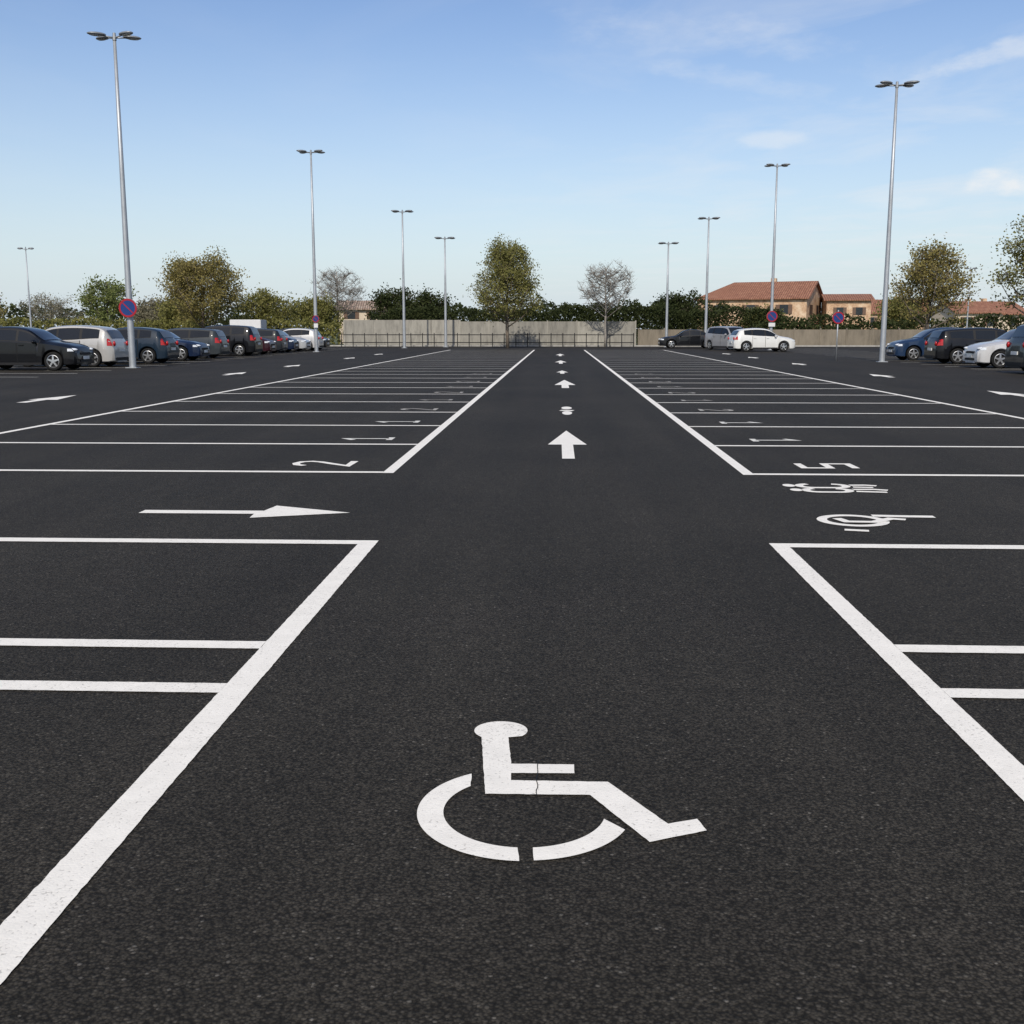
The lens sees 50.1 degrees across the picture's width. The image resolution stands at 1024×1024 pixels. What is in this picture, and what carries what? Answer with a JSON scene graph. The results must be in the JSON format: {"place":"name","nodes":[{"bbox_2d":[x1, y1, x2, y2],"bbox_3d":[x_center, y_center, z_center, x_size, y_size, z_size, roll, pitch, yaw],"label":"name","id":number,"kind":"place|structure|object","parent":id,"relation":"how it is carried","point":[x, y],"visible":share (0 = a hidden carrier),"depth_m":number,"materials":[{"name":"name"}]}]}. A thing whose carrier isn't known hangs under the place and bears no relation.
{"place":"outdoors","nodes":[
{"label":"outdoors","id":0,"kind":"place"},
{"bbox_2d":[335,300,384,343],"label":"house","id":1,"kind":"structure","parent":0,"point":[362,308],"depth_m":114.42,"materials":[{"name":"beige paint"}]},
{"bbox_2d":[344,312,358,318],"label":"window","id":2,"kind":"structure","parent":1,"relation":"in","point":[356,314],"depth_m":114.34,"materials":[{"name":"grey glass"}]},
{"bbox_2d":[325,331,637,346],"bbox_3d":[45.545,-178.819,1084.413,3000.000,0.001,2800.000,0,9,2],"label":"ground","id":3,"kind":"structure","parent":0,"point":[336,343],"depth_m":164.01,"materials":[{"name":"green"}]},
{"bbox_2d":[0,292,9,324],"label":"tree","id":4,"kind":"object","parent":3,"relation":"on","point":[2,310],"visible":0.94,"depth_m":108.71,"materials":[{"name":"green plant"}]},
{"bbox_2d":[15,292,85,326],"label":"tree","id":5,"kind":"object","parent":3,"relation":"on","point":[50,309],"visible":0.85,"depth_m":111.46,"materials":[{"name":"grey plant"}]},
{"bbox_2d":[74,273,138,327],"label":"tree","id":6,"kind":"object","parent":3,"relation":"on","point":[108,295],"visible":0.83,"depth_m":108.77,"materials":[{"name":"green plant"}]},
{"bbox_2d":[133,293,168,327],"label":"tree","id":7,"kind":"object","parent":3,"relation":"on","point":[145,311],"visible":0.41,"depth_m":106.63,"materials":[{"name":"green plant"}]},
{"bbox_2d":[0,314,343,344],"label":"hedge","id":8,"kind":"object","parent":3,"relation":"on","point":[39,323],"visible":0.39,"depth_m":100.57,"materials":[{"name":"green plant"}]},
{"bbox_2d":[151,291,211,328],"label":"tree","id":9,"kind":"object","parent":3,"relation":"on","point":[168,313],"visible":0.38,"depth_m":102.35,"materials":[{"name":"green plant"}]},
{"bbox_2d":[148,245,249,327],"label":"tree","id":10,"kind":"object","parent":3,"relation":"on","point":[182,286],"visible":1,"depth_m":93.00,"materials":[{"name":"green plant"}]},
{"bbox_2d":[234,282,304,328],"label":"tree","id":11,"kind":"object","parent":3,"relation":"on","point":[265,303],"visible":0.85,"depth_m":101.08,"materials":[{"name":"green plant"}]},
{"bbox_2d":[289,290,346,336],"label":"tree","id":12,"kind":"object","parent":3,"relation":"on","point":[325,312],"visible":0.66,"depth_m":104.33,"materials":[{"name":"green plant"}]},
{"bbox_2d":[311,266,366,342],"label":"tree","id":13,"kind":"object","parent":3,"relation":"on","point":[343,276],"visible":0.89,"depth_m":106.45,"materials":[{"name":"grey plant"}]},
{"bbox_2d":[365,278,417,319],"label":"tree","id":14,"kind":"object","parent":3,"relation":"on","point":[392,300],"visible":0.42,"depth_m":101.73,"materials":[{"name":"green plant"}]},
{"bbox_2d":[364,301,459,319],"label":"hedge","id":15,"kind":"object","parent":3,"relation":"on","point":[419,312],"visible":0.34,"depth_m":97.36,"materials":[{"name":"green plant"}]},
{"bbox_2d":[406,283,458,319],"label":"tree","id":16,"kind":"object","parent":3,"relation":"on","point":[423,298],"visible":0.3,"depth_m":100.65,"materials":[{"name":"green plant"}]},
{"bbox_2d":[0,299,1023,337],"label":"wood","id":17,"kind":"object","parent":3,"relation":"on","point":[12,306],"visible":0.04,"depth_m":187.60,"materials":[{"name":"green plant"}]},
{"bbox_2d":[330,345,886,346],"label":"kerb","id":18,"kind":"structure","parent":3,"relation":"on","point":[584,346],"depth_m":93.45,"materials":[{"name":"concrete"}]},
{"bbox_2d":[457,302,783,344],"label":"hedge","id":19,"kind":"object","parent":3,"relation":"on","point":[582,312],"visible":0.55,"depth_m":98.49,"materials":[{"name":"green plant"}]},
{"bbox_2d":[535,289,729,340],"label":"hedge","id":20,"kind":"object","parent":3,"relation":"on","point":[694,293],"visible":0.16,"depth_m":103.37,"materials":[{"name":"green plant"}]},
{"bbox_2d":[649,288,704,329],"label":"tree","id":21,"kind":"object","parent":3,"relation":"on","point":[675,302],"visible":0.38,"depth_m":102.48,"materials":[{"name":"green plant"}]},
{"bbox_2d":[735,303,787,327],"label":"tree","id":22,"kind":"object","parent":3,"relation":"on","point":[760,313],"visible":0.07,"depth_m":108.64,"materials":[{"name":"green plant"}]},
{"bbox_2d":[638,328,922,344],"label":"panel fence","id":23,"kind":"object","parent":3,"relation":"on","point":[815,337],"visible":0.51,"depth_m":93.14,"materials":[{"name":"concrete"}]},
{"bbox_2d":[752,320,861,329],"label":"hedge","id":24,"kind":"object","parent":3,"relation":"on","point":[792,326],"visible":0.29,"depth_m":94.38,"materials":[{"name":"green plant"}]},
{"bbox_2d":[820,294,874,329],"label":"house","id":25,"kind":"structure","parent":3,"relation":"on","point":[855,305],"depth_m":117.71,"materials":[{"name":"brick"}]},
{"bbox_2d":[833,307,846,314],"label":"window","id":26,"kind":"structure","parent":25,"relation":"in","point":[835,309],"depth_m":117.77,"materials":[{"name":"grey glass"}]},
{"bbox_2d":[852,307,865,314],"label":"window","id":27,"kind":"structure","parent":25,"relation":"in","point":[856,310],"depth_m":117.46,"materials":[{"name":"grey glass"}]},
{"bbox_2d":[869,292,930,329],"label":"tree","id":28,"kind":"object","parent":3,"relation":"on","point":[893,312],"visible":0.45,"depth_m":107.92,"materials":[{"name":"green plant"}]},
{"bbox_2d":[778,311,1023,330],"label":"hedge","id":29,"kind":"object","parent":3,"relation":"on","point":[895,325],"visible":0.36,"depth_m":99.64,"materials":[{"name":"green plant"}]},
{"bbox_2d":[343,320,635,344],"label":"concrete wall","id":30,"kind":"structure","parent":0,"point":[462,327],"depth_m":93.84,"materials":[{"name":"beige concrete"}]},
{"bbox_2d":[0,346,1023,1023],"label":"car park surface","id":31,"kind":"object","parent":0,"point":[632,604],"visible":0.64,"depth_m":4.36,"materials":[{"name":"black asphalt"}]},
{"bbox_2d":[17,247,33,326],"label":"street lamp","id":32,"kind":"object","parent":31,"relation":"on","point":[31,248],"visible":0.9,"depth_m":76.88,"materials":[{"name":"metal"}]},
{"bbox_2d":[17,395,74,402],"bbox_3d":[-9.520,-2.339,22.586,0.600,0.001,2.500,0,9,2],"label":"painted arrow","id":33,"kind":"object","parent":31,"relation":"on","point":[51,398],"visible":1,"depth_m":22.30,"materials":[{"name":"paint"}]},
{"bbox_2d":[0,326,94,370],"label":"parked car","id":34,"kind":"object","parent":31,"relation":"on","point":[29,346],"visible":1,"depth_m":38.11,"materials":[{"name":"paint"}]},
{"bbox_2d":[23,325,128,366],"bbox_3d":[-17.279,-6.476,42.668,4.255,1.586,2.140,0,9,2],"label":"parked car","id":35,"kind":"object","parent":31,"relation":"on","point":[109,345],"visible":0.41,"depth_m":41.84,"materials":[{"name":"paint"}]},
{"bbox_2d":[0,680,226,692],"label":"parking line","id":36,"kind":"object","parent":31,"relation":"on","point":[108,686],"visible":1,"depth_m":4.35,"materials":[{"name":"paint"}]},
{"bbox_2d":[87,31,141,367],"bbox_3d":[-14.155,-11.210,39.924,1.661,11.825,0.992,0,9,2],"label":"street lamp","id":37,"kind":"object","parent":31,"relation":"on","point":[128,287],"visible":1,"depth_m":39.80,"materials":[{"name":"metal"}]},
{"bbox_2d":[119,298,136,316],"bbox_3d":[-14.143,-7.519,40.361,0.687,0.687,0.106,0,9,2],"label":"no parking sign","id":38,"kind":"object","parent":37,"relation":"attached to","point":[127,307],"visible":1,"depth_m":40.31,"materials":[{"name":"metal"}]},
{"bbox_2d":[32,361,209,373],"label":"bay lines","id":39,"kind":"object","parent":31,"relation":"on","point":[77,373],"visible":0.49,"depth_m":35.62,"materials":[{"name":"paint"}]},
{"bbox_2d":[0,638,265,647],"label":"parking line","id":40,"kind":"object","parent":31,"relation":"on","point":[129,643],"visible":1,"depth_m":4.94,"materials":[{"name":"paint"}]},
{"bbox_2d":[117,327,178,363],"bbox_3d":[-16.505,-7.131,46.788,4.155,1.526,2.120,0,9,2],"label":"parked car","id":41,"kind":"object","parent":31,"relation":"on","point":[152,345],"visible":0.47,"depth_m":45.97,"materials":[{"name":"paint"}]},
{"bbox_2d":[136,332,209,360],"bbox_3d":[-16.526,-7.803,51.040,4.555,1.457,2.150,0,9,2],"label":"parked car","id":42,"kind":"object","parent":31,"relation":"on","point":[191,350],"visible":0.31,"depth_m":50.24,"materials":[{"name":"paint"}]},
{"bbox_2d":[0,537,378,983],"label":"parking line","id":43,"kind":"object","parent":31,"relation":"on","point":[31,919],"visible":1,"depth_m":3.46,"materials":[{"name":"paint"}]},
{"bbox_2d":[167,328,229,358],"bbox_3d":[-16.682,-8.500,55.090,4.605,1.505,2.140,0,9,2],"label":"parked car","id":44,"kind":"object","parent":31,"relation":"on","point":[216,340],"visible":0.31,"depth_m":54.25,"materials":[{"name":"paint"}]},
{"bbox_2d":[204,325,262,355],"bbox_3d":[-16.092,-9.428,60.187,4.455,1.665,2.180,0,9,2],"label":"parked car","id":45,"kind":"object","parent":31,"relation":"on","point":[245,340],"visible":0.5,"depth_m":59.32,"materials":[{"name":"paint"}]},
{"bbox_2d":[139,506,348,517],"bbox_3d":[-2.080,0.000,8.512,1.601,0.001,0.546,-2,10,-12],"label":"painted arrow","id":46,"kind":"object","parent":31,"relation":"on","point":[280,511],"visible":1,"depth_m":8.54,"materials":[{"name":"paint"}]},
{"bbox_2d":[230,320,266,328],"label":"box trailer","id":47,"kind":"object","parent":31,"relation":"on","point":[258,323],"visible":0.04,"depth_m":90.72,"materials":[{"name":"metal"}]},
{"bbox_2d":[253,338,275,354],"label":"parked car","id":48,"kind":"object","parent":31,"relation":"on","point":[269,344],"visible":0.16,"depth_m":62.84,"materials":[{"name":"paint"}]},
{"bbox_2d":[0,350,533,472],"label":"bay lines","id":49,"kind":"object","parent":31,"relation":"on","point":[399,463],"visible":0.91,"depth_m":16.40,"materials":[{"name":"paint"}]},
{"bbox_2d":[257,328,287,353],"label":"parked car","id":50,"kind":"object","parent":31,"relation":"on","point":[279,338],"visible":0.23,"depth_m":65.88,"materials":[{"name":"paint"}]},
{"bbox_2d":[263,328,298,352],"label":"parked car","id":51,"kind":"object","parent":31,"relation":"on","point":[293,343],"visible":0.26,"depth_m":68.98,"materials":[{"name":"paint"}]},
{"bbox_2d":[283,331,310,351],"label":"parked car","id":52,"kind":"object","parent":31,"relation":"on","point":[304,343],"visible":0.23,"depth_m":71.90,"materials":[{"name":"paint"}]},
{"bbox_2d":[283,328,323,350],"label":"parked car","id":53,"kind":"object","parent":31,"relation":"on","point":[305,333],"visible":0.32,"depth_m":74.73,"materials":[{"name":"paint"}]},
{"bbox_2d":[278,328,329,348],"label":"parked car","id":54,"kind":"object","parent":31,"relation":"on","point":[326,342],"visible":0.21,"depth_m":78.62,"materials":[{"name":"paint"}]},
{"bbox_2d":[296,150,324,351],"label":"street lamp","id":55,"kind":"object","parent":31,"relation":"on","point":[314,267],"visible":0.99,"depth_m":69.54,"materials":[{"name":"metal"}]},
{"bbox_2d":[312,315,318,327],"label":"no parking sign","id":56,"kind":"object","parent":55,"relation":"attached to","point":[315,318],"visible":1,"depth_m":70.09,"materials":[{"name":"metal"}]},
{"bbox_2d":[292,461,357,466],"bbox_3d":[-2.002,-0.513,11.599,0.671,0.001,0.495,0,9,2],"label":"painted number","id":57,"kind":"object","parent":31,"relation":"on","point":[349,464],"visible":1,"depth_m":11.61,"materials":[{"name":"paint"}]},
{"bbox_2d":[343,437,394,439],"bbox_3d":[-1.892,-0.956,14.264,0.701,0.001,0.361,0,9,2],"label":"painted number","id":58,"kind":"object","parent":31,"relation":"on","point":[390,438],"visible":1,"depth_m":14.28,"materials":[{"name":"paint"}]},
{"bbox_2d":[376,421,419,422],"bbox_3d":[-1.781,-1.397,16.916,0.701,0.001,0.361,0,9,2],"label":"painted number","id":59,"kind":"object","parent":31,"relation":"on","point":[399,421],"visible":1,"depth_m":16.93,"materials":[{"name":"paint"}]},
{"bbox_2d":[391,210,413,347],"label":"street lamp","id":60,"kind":"object","parent":31,"relation":"on","point":[403,301],"visible":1,"depth_m":85.22,"materials":[{"name":"metal"}]},
{"bbox_2d":[434,237,454,346],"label":"street lamp","id":61,"kind":"object","parent":31,"relation":"on","point":[445,320],"visible":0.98,"depth_m":90.24,"materials":[{"name":"metal"}]},
{"bbox_2d":[341,333,633,346],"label":"metal railing","id":62,"kind":"object","parent":31,"relation":"on","point":[492,334],"visible":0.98,"depth_m":92.59,"materials":[{"name":"grey metal"}]},
{"bbox_2d":[462,232,546,347],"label":"tree","id":63,"kind":"object","parent":31,"relation":"on","point":[505,274],"visible":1,"depth_m":83.59,"materials":[{"name":"green plant"}]},
{"bbox_2d":[417,721,705,860],"bbox_3d":[-0.012,0.856,3.366,0.701,0.001,1.071,-6,11,-33],"label":"wheelchair symbol","id":64,"kind":"object","parent":31,"relation":"on","point":[499,768],"visible":1,"depth_m":3.27,"materials":[{"name":"paint"}]},
{"bbox_2d":[555,380,574,387],"bbox_3d":[1.395,-3.389,28.903,0.540,0.001,4.400,0,9,2],"label":"painted arrow","id":65,"kind":"object","parent":31,"relation":"on","point":[564,383],"visible":1,"depth_m":28.43,"materials":[{"name":"paint"}]},
{"bbox_2d":[560,407,573,414],"bbox_3d":[0.964,-1.785,19.255,0.277,0.001,1.960,0,9,2],"label":"lane symbol","id":66,"kind":"object","parent":31,"relation":"on","point":[566,412],"visible":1,"depth_m":19.25,"materials":[{"name":"paint"}]},
{"bbox_2d":[549,431,586,458],"bbox_3d":[0.692,-0.866,13.727,0.480,0.001,3.400,0,9,2],"label":"painted arrow","id":67,"kind":"object","parent":31,"relation":"on","point":[567,440],"visible":1,"depth_m":13.65,"materials":[{"name":"paint"}]},
{"bbox_2d":[577,259,633,346],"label":"tree","id":68,"kind":"object","parent":31,"relation":"on","point":[609,284],"visible":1,"depth_m":90.63,"materials":[{"name":"grey plant"}]},
{"bbox_2d":[658,242,678,346],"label":"street lamp","id":69,"kind":"object","parent":31,"relation":"on","point":[666,318],"visible":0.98,"depth_m":90.31,"materials":[{"name":"metal"}]},
{"bbox_2d":[658,329,706,347],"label":"parked car","id":70,"kind":"object","parent":31,"relation":"on","point":[691,337],"visible":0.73,"depth_m":84.14,"materials":[{"name":"paint"}]},
{"bbox_2d":[698,217,719,332],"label":"street lamp","id":71,"kind":"object","parent":31,"relation":"on","point":[706,294],"visible":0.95,"depth_m":85.31,"materials":[{"name":"metal"}]},
{"bbox_2d":[704,326,752,349],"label":"parked car","id":72,"kind":"object","parent":31,"relation":"on","point":[717,336],"visible":0.46,"depth_m":77.36,"materials":[{"name":"paint"}]},
{"bbox_2d":[727,328,794,351],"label":"parked car","id":73,"kind":"object","parent":31,"relation":"on","point":[746,339],"visible":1,"depth_m":71.18,"materials":[{"name":"paint"}]},
{"bbox_2d":[750,439,800,440],"bbox_3d":[3.394,-0.924,14.072,0.643,0.001,0.359,0,9,2],"label":"painted number","id":74,"kind":"object","parent":31,"relation":"on","point":[779,440],"visible":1,"depth_m":14.02,"materials":[{"name":"paint"}]},
{"bbox_2d":[765,163,789,349],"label":"street lamp","id":75,"kind":"object","parent":31,"relation":"on","point":[773,256],"visible":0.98,"depth_m":76.39,"materials":[{"name":"metal"}]},
{"bbox_2d":[767,311,777,326],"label":"no parking sign","id":76,"kind":"object","parent":75,"relation":"attached to","point":[772,316],"visible":1,"depth_m":77.08,"materials":[{"name":"metal"}]},
{"bbox_2d":[584,350,1023,475],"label":"bay lines","id":77,"kind":"object","parent":31,"relation":"on","point":[740,468],"visible":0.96,"depth_m":16.06,"materials":[{"name":"paint"}]},
{"bbox_2d":[793,463,858,467],"bbox_3d":[3.272,-0.481,11.410,0.601,0.001,0.433,0,9,2],"label":"painted number","id":78,"kind":"object","parent":31,"relation":"on","point":[825,465],"visible":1,"depth_m":11.44,"materials":[{"name":"paint"}]},
{"bbox_2d":[783,483,887,492],"bbox_3d":[2.899,-0.215,9.810,0.879,0.001,0.574,0,9,2],"label":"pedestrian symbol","id":79,"kind":"object","parent":31,"relation":"on","point":[808,489],"visible":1,"depth_m":9.78,"materials":[{"name":"paint"}]},
{"bbox_2d":[832,310,843,360],"bbox_3d":[14.861,-8.061,50.023,0.545,2.300,0.090,0,9,2],"label":"no parking sign","id":80,"kind":"object","parent":31,"relation":"on","point":[837,317],"visible":1,"depth_m":49.87,"materials":[{"name":"metal"}]},
{"bbox_2d":[845,529,868,531],"bbox_3d":[2.437,0.128,7.741,0.165,0.001,0.070,3,10,16],"label":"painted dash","id":81,"kind":"object","parent":31,"relation":"on","point":[856,530],"visible":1,"depth_m":7.73,"materials":[{"name":"paint"}]},
{"bbox_2d":[817,515,935,525],"bbox_3d":[2.735,0.063,8.136,0.922,0.001,0.525,0,9,2],"label":"wheelchair symbol","id":82,"kind":"object","parent":31,"relation":"on","point":[823,519],"visible":1,"depth_m":8.26,"materials":[{"name":"paint"}]},
{"bbox_2d":[769,543,1023,800],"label":"parking line","id":83,"kind":"object","parent":31,"relation":"on","point":[1002,762],"visible":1,"depth_m":4.59,"materials":[{"name":"paint"}]},
{"bbox_2d":[875,80,919,361],"bbox_3d":[16.391,-12.480,47.561,1.661,11.825,0.992,0,9,2],"label":"street lamp","id":84,"kind":"object","parent":31,"relation":"on","point":[908,84],"visible":0.98,"depth_m":47.52,"materials":[{"name":"metal"}]},
{"bbox_2d":[886,327,955,360],"bbox_3d":[19.812,-7.869,51.227,4.155,1.526,2.120,0,9,2],"label":"parked car","id":85,"kind":"object","parent":31,"relation":"on","point":[912,349],"visible":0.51,"depth_m":50.55,"materials":[{"name":"paint"}]},
{"bbox_2d":[857,351,992,366],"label":"bay lines","id":86,"kind":"object","parent":31,"relation":"on","point":[945,366],"visible":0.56,"depth_m":42.45,"materials":[{"name":"paint"}]},
{"bbox_2d":[894,644,1023,652],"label":"parking line","id":87,"kind":"object","parent":31,"relation":"on","point":[961,648],"visible":1,"depth_m":4.87,"materials":[{"name":"paint"}]},
{"bbox_2d":[924,327,1006,363],"bbox_3d":[19.981,-7.037,46.285,4.605,1.505,2.140,0,9,2],"label":"parked car","id":88,"kind":"object","parent":31,"relation":"on","point":[944,345],"visible":0.53,"depth_m":45.54,"materials":[{"name":"paint"}]},
{"bbox_2d":[966,267,976,327],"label":"street lamp","id":89,"kind":"object","parent":31,"relation":"on","point":[968,301],"visible":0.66,"depth_m":89.00,"materials":[{"name":"metal"}]},
{"bbox_2d":[941,688,1023,697],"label":"parking line","id":90,"kind":"object","parent":31,"relation":"on","point":[981,693],"visible":1,"depth_m":4.26,"materials":[{"name":"paint"}]},
{"bbox_2d":[963,329,1015,367],"bbox_3d":[19.286,-6.182,41.079,4.155,1.526,2.120,0,9,2],"label":"parked car","id":91,"kind":"object","parent":31,"relation":"on","point":[986,353],"visible":0.73,"depth_m":40.46,"materials":[{"name":"paint"}]},
{"bbox_2d":[986,214,1023,313],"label":"tree","id":92,"kind":"object","parent":31,"relation":"on","point":[1011,282],"visible":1,"depth_m":61.78,"materials":[{"name":"green plant"}]},
{"bbox_2d":[990,391,1023,396],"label":"painted arrow","id":93,"kind":"object","parent":31,"relation":"on","point":[1002,393],"visible":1,"depth_m":24.40,"materials":[{"name":"paint"}]},
{"bbox_2d":[1004,324,1023,370],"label":"parked car","id":94,"kind":"object","parent":31,"relation":"on","point":[1014,355],"visible":1,"depth_m":35.43,"materials":[{"name":"paint"}]},
{"bbox_2d":[0,0,1023,329],"label":"sky","id":95,"kind":"structure","parent":0,"point":[583,133],"materials":[{"name":"blue"}]},
{"bbox_2d":[697,278,822,329],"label":"house","id":96,"kind":"structure","parent":0,"point":[800,299],"depth_m":119.52,"materials":[{"name":"brick"}]},
{"bbox_2d":[743,305,758,311],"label":"window","id":97,"kind":"structure","parent":96,"relation":"in","point":[749,306],"depth_m":119.32,"materials":[{"name":"brown glass"}]},
{"bbox_2d":[776,304,791,313],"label":"window","id":98,"kind":"structure","parent":96,"relation":"in","point":[787,308],"depth_m":117.66,"materials":[{"name":"brown glass"}]},
{"bbox_2d":[809,305,812,313],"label":"window","id":99,"kind":"structure","parent":96,"relation":"in","point":[810,306],"depth_m":118.64,"materials":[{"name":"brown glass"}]},
{"bbox_2d":[870,299,926,329],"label":"house","id":100,"kind":"structure","parent":0,"point":[873,308],"depth_m":142.96,"materials":[{"name":"brick"}]},
{"bbox_2d":[888,232,991,329],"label":"tree","id":101,"kind":"object","parent":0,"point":[932,265],"visible":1,"depth_m":71.27,"materials":[{"name":"green plant"}]},
{"bbox_2d":[930,299,1006,328],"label":"house","id":102,"kind":"structure","parent":0,"point":[976,308],"depth_m":133.57,"materials":[{"name":"ceramic"}]},
{"bbox_2d":[955,298,1023,331],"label":"house","id":103,"kind":"structure","parent":0,"point":[1010,310],"depth_m":152.80,"materials":[{"name":"ceramic"}]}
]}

